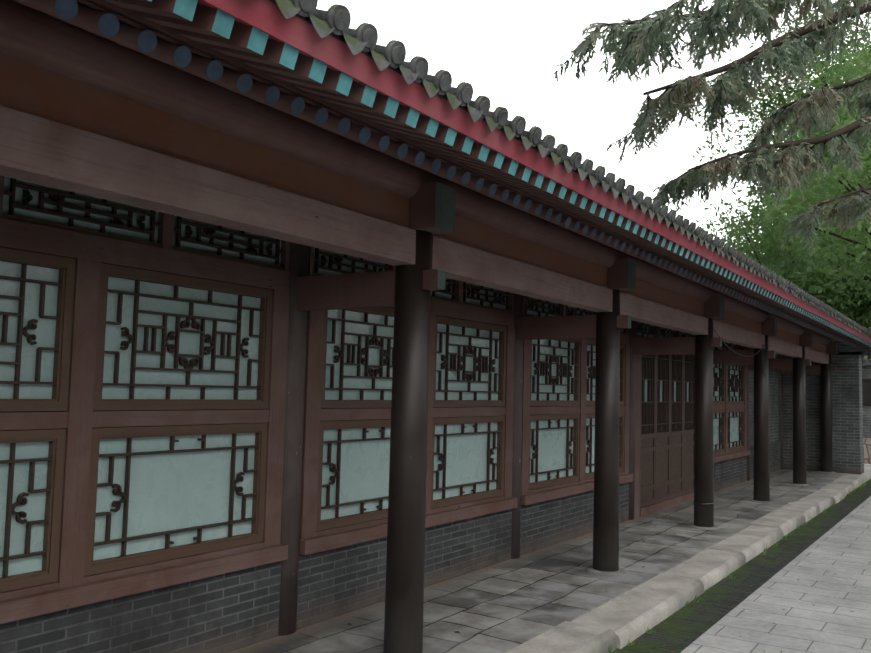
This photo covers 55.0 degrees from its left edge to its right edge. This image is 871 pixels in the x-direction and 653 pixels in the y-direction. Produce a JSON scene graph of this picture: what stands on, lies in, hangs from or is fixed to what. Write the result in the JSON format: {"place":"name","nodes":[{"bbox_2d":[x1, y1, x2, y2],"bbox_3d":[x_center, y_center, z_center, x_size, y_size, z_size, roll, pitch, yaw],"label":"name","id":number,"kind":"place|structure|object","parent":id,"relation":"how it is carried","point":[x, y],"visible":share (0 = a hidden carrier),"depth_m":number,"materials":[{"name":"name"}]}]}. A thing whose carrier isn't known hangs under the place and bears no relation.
{"place":"outdoors","nodes":[
{"label":"outdoors","id":0,"kind":"place"},
{"bbox_2d":[269,0,870,337],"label":"roof tiles","id":1,"kind":"object","parent":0,"point":[334,20],"visible":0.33,"depth_m":3.73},
{"bbox_2d":[316,0,870,253],"label":"sky","id":2,"kind":"structure","parent":0,"point":[509,52],"materials":[{"name":"white"}]},
{"bbox_2d":[552,0,870,250],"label":"conifer branches","id":3,"kind":"object","parent":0,"point":[794,167],"depth_m":8.26,"materials":[{"name":"green plant"}]},
{"bbox_2d":[695,196,798,269],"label":"tree","id":4,"kind":"object","parent":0,"point":[723,218],"depth_m":41.07,"materials":[{"name":"green plant"}]},
{"bbox_2d":[680,464,870,652],"bbox_3d":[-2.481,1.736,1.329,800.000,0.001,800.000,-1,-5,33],"label":"paved path","id":5,"kind":"structure","parent":0,"point":[814,616],"depth_m":6.79,"materials":[{"name":"grey stone"}]},
{"bbox_2d":[0,441,780,652],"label":"brick wall","id":6,"kind":"structure","parent":5,"relation":"on","point":[229,612],"depth_m":5.23,"materials":[{"name":"grey brick"}]},
{"bbox_2d":[0,450,749,623],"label":"stone sill","id":7,"kind":"structure","parent":6,"relation":"on","point":[29,606],"depth_m":4.82,"materials":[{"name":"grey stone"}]},
{"bbox_2d":[229,469,848,652],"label":"veranda floor","id":8,"kind":"structure","parent":5,"relation":"on","point":[505,606],"depth_m":6.72,"materials":[{"name":"grey stone"}]},
{"bbox_2d":[0,218,744,599],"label":"horizontal rails","id":9,"kind":"object","parent":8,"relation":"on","point":[24,236],"visible":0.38,"depth_m":4.69,"materials":[{"name":"brown wood"}]},
{"bbox_2d":[0,177,742,576],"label":"glazing","id":10,"kind":"structure","parent":9,"relation":"attached to","point":[170,491],"depth_m":4.81,"materials":[{"name":"teal glass"}]},
{"bbox_2d":[0,178,743,577],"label":"lattice","id":11,"kind":"object","parent":9,"relation":"attached to","point":[448,358],"visible":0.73,"depth_m":5.12,"materials":[{"name":"black wood"}]},
{"bbox_2d":[0,213,743,592],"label":"sash frames","id":12,"kind":"structure","parent":9,"relation":"attached to","point":[56,455],"depth_m":4.76,"materials":[{"name":"brown wood"}]},
{"bbox_2d":[0,175,746,588],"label":"frame jambs","id":13,"kind":"object","parent":9,"relation":"attached to","point":[78,435],"visible":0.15,"depth_m":5.30,"materials":[{"name":"brown wood"}]},
{"bbox_2d":[278,242,782,635],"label":"columns","id":14,"kind":"structure","parent":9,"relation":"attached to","point":[294,419],"depth_m":5.42,"materials":[{"name":"brown wood"}]},
{"bbox_2d":[309,182,836,354],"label":"beam ends","id":15,"kind":"object","parent":9,"relation":"attached to","point":[422,206],"visible":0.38,"depth_m":7.40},
{"bbox_2d":[435,182,837,364],"bbox_3d":[2.587,-0.175,8.747,0.015,0.610,21.840,-1,-5,33],"label":"beam head paint","id":16,"kind":"object","parent":15,"relation":"attached to","point":[445,209],"visible":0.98,"depth_m":4.93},
{"bbox_2d":[640,355,694,507],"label":"door leaves","id":17,"kind":"object","parent":9,"relation":"attached to","point":[654,449],"visible":0.69,"depth_m":11.80,"materials":[{"name":"brown wood"}]},
{"bbox_2d":[641,434,693,501],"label":"door panels","id":18,"kind":"object","parent":17,"relation":"attached to","point":[647,468],"visible":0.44,"depth_m":11.66,"materials":[{"name":"brown wood"}]},
{"bbox_2d":[383,230,832,652],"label":"columns","id":19,"kind":"structure","parent":8,"relation":"on","point":[404,602],"depth_m":7.30,"materials":[{"name":"brown wood"}]},
{"bbox_2d":[0,105,828,363],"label":"architrave","id":20,"kind":"object","parent":19,"relation":"attached to","point":[41,151],"visible":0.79,"depth_m":3.88,"materials":[{"name":"brown wood"}]},
{"bbox_2d":[0,55,825,353],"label":"cushion board","id":21,"kind":"object","parent":20,"relation":"on","point":[33,90],"visible":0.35,"depth_m":3.84,"materials":[{"name":"brown wood"}]},
{"bbox_2d":[0,0,830,345],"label":"eave purlin","id":22,"kind":"object","parent":21,"relation":"on","point":[36,38],"visible":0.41,"depth_m":3.83,"materials":[{"name":"brown wood"}]},
{"bbox_2d":[12,0,856,346],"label":"round rafters","id":23,"kind":"object","parent":22,"relation":"on","point":[86,18],"visible":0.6,"depth_m":3.48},
{"bbox_2d":[21,0,856,347],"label":"round rafter ends","id":24,"kind":"object","parent":23,"relation":"attached to","point":[109,24],"visible":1,"depth_m":3.37,"materials":[{"name":"blue paint"}]},
{"bbox_2d":[76,0,857,343],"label":"eave boards","id":25,"kind":"object","parent":23,"relation":"on","point":[164,32],"visible":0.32,"depth_m":3.41,"materials":[{"name":"wood"}]},
{"bbox_2d":[106,0,870,346],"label":"flying rafter ends","id":26,"kind":"object","parent":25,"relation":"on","point":[224,26],"visible":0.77,"depth_m":3.28,"materials":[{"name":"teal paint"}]},
{"bbox_2d":[296,269,835,374],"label":"tie beams","id":27,"kind":"structure","parent":19,"relation":"attached to","point":[353,291],"depth_m":7.59,"materials":[{"name":"brown wood"}]},
{"bbox_2d":[693,501,713,505],"bbox_3d":[3.204,2.108,9.991,0.242,0.030,0.242,-1,-5,33],"label":"column band","id":28,"kind":"object","parent":19,"relation":"attached to","point":[704,504],"depth_m":9.89,"materials":[{"name":"grey metal"}]},
{"bbox_2d":[713,328,766,376],"bbox_3d":[4.178,0.396,11.358,0.035,0.558,2.994,-1,-5,33],"label":"cable","id":29,"kind":"object","parent":19,"relation":"attached to","point":[742,355],"visible":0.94,"depth_m":11.71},
{"bbox_2d":[380,471,835,652],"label":"column plinths","id":30,"kind":"object","parent":8,"relation":"on","point":[620,571],"depth_m":9.80,"materials":[{"name":"stone"}]},
{"bbox_2d":[783,444,863,473],"bbox_3d":[8.344,2.905,18.139,1.635,0.670,0.560,-1,-5,33],"label":"brick wall base","id":31,"kind":"object","parent":8,"relation":"on","point":[849,460],"visible":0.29,"depth_m":17.73,"materials":[{"name":"grey brick"}]},
{"bbox_2d":[347,469,870,652],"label":"fallen leaves","id":32,"kind":"object","parent":5,"relation":"on","point":[704,596],"visible":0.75,"depth_m":7.46,"materials":[{"name":"brown plant"}]},
{"bbox_2d":[506,473,869,652],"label":"kerb stones","id":33,"kind":"object","parent":5,"relation":"on","point":[619,622],"visible":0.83,"depth_m":6.93,"materials":[{"name":"beige stone"}]},
{"bbox_2d":[612,479,870,652],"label":"grass strip","id":34,"kind":"object","parent":5,"relation":"on","point":[669,634],"visible":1,"depth_m":7.34,"materials":[{"name":"green plant"}]},
{"bbox_2d":[608,480,870,652],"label":"kerb weeds","id":35,"kind":"object","parent":34,"relation":"on","point":[776,544],"visible":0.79,"depth_m":8.95,"materials":[{"name":"green plant"}]},
{"bbox_2d":[749,347,778,445],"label":"brick wall","id":36,"kind":"structure","parent":5,"relation":"on","point":[773,405],"depth_m":17.64,"materials":[{"name":"grey brick"}]},
{"bbox_2d":[692,0,870,194],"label":"tree","id":37,"kind":"object","parent":5,"relation":"on","point":[779,98],"depth_m":38.86,"materials":[{"name":"green plant"}]},
{"bbox_2d":[713,157,869,322],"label":"tree","id":38,"kind":"object","parent":5,"relation":"on","point":[772,248],"depth_m":32.46,"materials":[{"name":"green plant"}]},
{"bbox_2d":[744,44,870,309],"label":"tree","id":39,"kind":"object","parent":5,"relation":"on","point":[840,72],"depth_m":25.47,"materials":[{"name":"green plant"}]},
{"bbox_2d":[762,253,870,358],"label":"tree","id":40,"kind":"object","parent":5,"relation":"on","point":[795,279],"depth_m":27.82,"materials":[{"name":"green plant"}]},
{"bbox_2d":[782,338,870,447],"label":"brick wall","id":41,"kind":"structure","parent":5,"relation":"on","point":[847,413],"depth_m":17.81,"materials":[{"name":"brick"}]},
{"bbox_3d":[-1.516,-1.378,10.803,3.700,1.829,22.780,-1,-5,33],"label":"roof","id":42,"kind":"object","parent":41,"relation":"attached to","visible":0},
{"bbox_2d":[198,0,870,342],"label":"red fascia","id":43,"kind":"structure","parent":42,"relation":"attached to","point":[302,36],"depth_m":3.42,"materials":[{"name":"red wood"}]},
{"bbox_2d":[827,262,870,358],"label":"tree","id":44,"kind":"object","parent":5,"relation":"on","point":[864,323],"depth_m":27.71,"materials":[{"name":"green plant"}]},
{"bbox_2d":[862,379,870,405],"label":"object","id":45,"kind":"structure","parent":5,"relation":"on","point":[866,391],"depth_m":22.02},
{"bbox_2d":[763,95,870,303],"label":"tree","id":46,"kind":"object","parent":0,"point":[842,258],"depth_m":15.08,"materials":[{"name":"green plant"}]},
{"bbox_2d":[863,438,870,463],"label":"rubble wall","id":47,"kind":"structure","parent":0,"point":[867,449],"depth_m":21.89,"materials":[{"name":"stone"}]},
{"bbox_2d":[862,365,870,437],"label":"wall","id":48,"kind":"structure","parent":47,"relation":"on","point":[866,374],"depth_m":22.00,"materials":[{"name":"brick"}]},
{"bbox_2d":[862,356,870,364],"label":"wall coping","id":49,"kind":"object","parent":48,"relation":"on","point":[866,360],"depth_m":21.98,"materials":[{"name":"stone"}]}
]}

